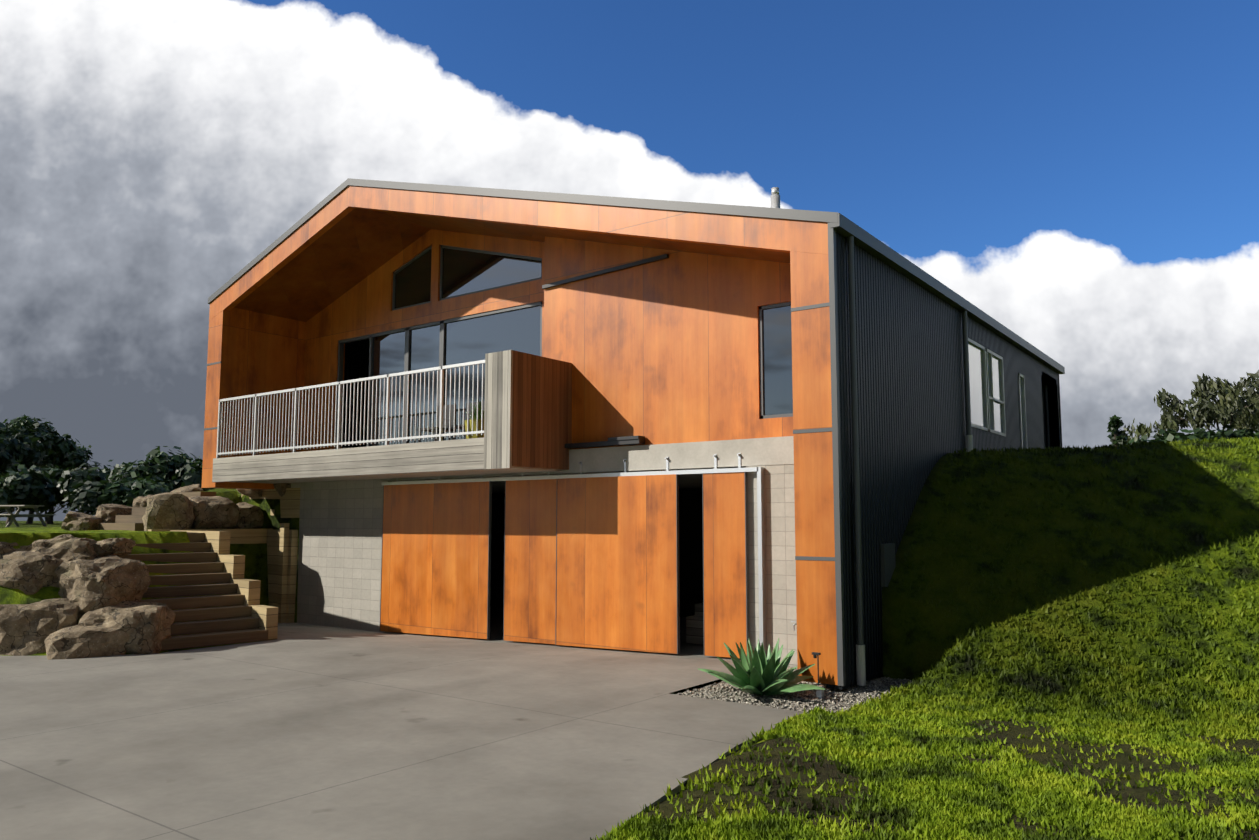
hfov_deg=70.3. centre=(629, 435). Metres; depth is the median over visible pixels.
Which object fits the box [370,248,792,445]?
house glazing
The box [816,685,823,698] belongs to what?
garden light base
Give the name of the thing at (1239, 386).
tree foliage
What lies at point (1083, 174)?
sky
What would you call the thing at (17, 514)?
picnic table
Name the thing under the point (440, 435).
balcony railing
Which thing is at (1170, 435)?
shrub
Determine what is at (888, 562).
utility box
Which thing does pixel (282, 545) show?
timber retaining walls
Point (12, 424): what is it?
tree foliage
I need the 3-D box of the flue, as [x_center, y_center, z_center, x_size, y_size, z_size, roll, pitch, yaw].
[2.278,-3.352,13.926,0.238,1.013,0.238,-4,-7,36]
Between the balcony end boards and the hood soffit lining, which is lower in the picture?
the balcony end boards
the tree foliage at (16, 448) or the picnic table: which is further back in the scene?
the tree foliage at (16, 448)
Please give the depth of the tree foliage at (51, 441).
69.26 m
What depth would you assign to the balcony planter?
14.81 m
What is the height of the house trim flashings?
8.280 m
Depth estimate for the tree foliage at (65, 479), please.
55.06 m
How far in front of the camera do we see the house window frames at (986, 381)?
16.50 m
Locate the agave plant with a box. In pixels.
[698,638,824,695]
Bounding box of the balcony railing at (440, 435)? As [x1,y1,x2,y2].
[216,360,484,457]
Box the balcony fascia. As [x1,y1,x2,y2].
[212,438,483,481]
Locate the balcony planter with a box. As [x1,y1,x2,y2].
[465,419,483,438]
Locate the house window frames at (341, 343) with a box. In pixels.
[335,245,792,655]
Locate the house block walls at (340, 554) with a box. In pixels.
[297,464,796,664]
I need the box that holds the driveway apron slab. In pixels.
[277,606,880,692]
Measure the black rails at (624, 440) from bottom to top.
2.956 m
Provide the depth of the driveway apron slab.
13.17 m
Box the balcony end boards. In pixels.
[484,350,512,468]
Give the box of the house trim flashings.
[204,178,1064,685]
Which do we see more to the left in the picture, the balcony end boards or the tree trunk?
the tree trunk
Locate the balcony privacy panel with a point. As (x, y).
(542, 414)
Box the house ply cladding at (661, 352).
[201,186,837,684]
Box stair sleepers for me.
[99,492,267,650]
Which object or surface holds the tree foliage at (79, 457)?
on the terrain ground at (916, 636)
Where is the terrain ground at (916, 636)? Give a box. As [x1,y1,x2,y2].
[0,440,1258,839]
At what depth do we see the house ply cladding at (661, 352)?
14.28 m
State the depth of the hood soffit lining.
18.17 m
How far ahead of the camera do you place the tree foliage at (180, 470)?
53.87 m
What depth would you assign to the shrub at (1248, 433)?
44.09 m
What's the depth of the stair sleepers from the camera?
14.97 m
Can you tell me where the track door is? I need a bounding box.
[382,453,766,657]
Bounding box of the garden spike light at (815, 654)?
[812,652,820,685]
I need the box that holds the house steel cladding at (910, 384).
[342,232,1061,689]
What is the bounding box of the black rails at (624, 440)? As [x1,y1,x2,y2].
[542,254,668,448]
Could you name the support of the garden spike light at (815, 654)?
on the gravel bed
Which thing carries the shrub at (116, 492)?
on the terrain ground at (916, 636)
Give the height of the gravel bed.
0.085 m
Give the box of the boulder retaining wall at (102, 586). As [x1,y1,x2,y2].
[0,483,290,659]
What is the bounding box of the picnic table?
[0,505,55,526]
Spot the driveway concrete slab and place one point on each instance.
(276, 739)
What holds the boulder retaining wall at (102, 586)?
on the terrain ground at (916, 636)
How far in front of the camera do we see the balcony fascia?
15.85 m
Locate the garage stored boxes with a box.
[686,603,703,644]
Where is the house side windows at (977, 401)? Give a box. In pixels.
[968,343,1024,448]
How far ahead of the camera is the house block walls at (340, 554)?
17.73 m
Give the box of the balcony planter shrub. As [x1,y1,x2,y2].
[466,399,483,418]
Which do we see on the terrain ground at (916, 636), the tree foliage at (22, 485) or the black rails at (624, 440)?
the tree foliage at (22, 485)
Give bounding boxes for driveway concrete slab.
[0,639,803,839]
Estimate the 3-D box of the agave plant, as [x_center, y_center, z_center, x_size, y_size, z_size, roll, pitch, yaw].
[1.487,2.664,10.207,1.510,0.648,1.290,-4,-7,36]
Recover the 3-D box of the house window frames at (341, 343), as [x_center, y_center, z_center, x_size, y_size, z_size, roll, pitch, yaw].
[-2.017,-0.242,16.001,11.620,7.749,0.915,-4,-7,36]
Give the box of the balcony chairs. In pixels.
[417,401,484,442]
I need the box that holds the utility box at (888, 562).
[880,543,895,586]
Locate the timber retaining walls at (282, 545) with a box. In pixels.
[148,488,299,639]
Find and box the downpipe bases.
[856,435,972,685]
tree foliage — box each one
[0,414,79,523]
[0,423,47,475]
[0,461,56,513]
[3,417,59,523]
[28,460,121,515]
[40,440,92,523]
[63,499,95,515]
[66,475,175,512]
[99,446,208,490]
[1107,415,1130,446]
[1122,370,1258,442]
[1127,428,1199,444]
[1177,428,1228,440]
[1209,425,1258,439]
[1212,372,1258,432]
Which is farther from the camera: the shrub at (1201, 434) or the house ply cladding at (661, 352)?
the shrub at (1201, 434)
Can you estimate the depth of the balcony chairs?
16.51 m
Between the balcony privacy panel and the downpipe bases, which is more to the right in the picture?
the downpipe bases
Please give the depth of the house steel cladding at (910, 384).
12.47 m
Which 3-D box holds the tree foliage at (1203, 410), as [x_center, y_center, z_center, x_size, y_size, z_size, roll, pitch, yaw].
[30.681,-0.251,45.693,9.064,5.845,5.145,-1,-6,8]
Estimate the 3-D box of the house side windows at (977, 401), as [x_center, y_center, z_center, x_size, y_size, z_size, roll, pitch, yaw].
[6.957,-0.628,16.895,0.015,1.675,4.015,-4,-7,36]
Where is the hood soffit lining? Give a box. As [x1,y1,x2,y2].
[234,208,789,321]
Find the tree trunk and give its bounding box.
[1,460,82,523]
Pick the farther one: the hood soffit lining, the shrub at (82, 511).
the shrub at (82, 511)
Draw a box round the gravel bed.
[681,667,911,715]
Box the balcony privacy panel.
[512,350,571,469]
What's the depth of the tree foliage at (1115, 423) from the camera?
50.51 m
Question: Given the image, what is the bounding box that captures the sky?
[0,0,1258,520]
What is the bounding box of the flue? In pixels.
[771,187,779,207]
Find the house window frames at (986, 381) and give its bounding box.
[968,338,1027,448]

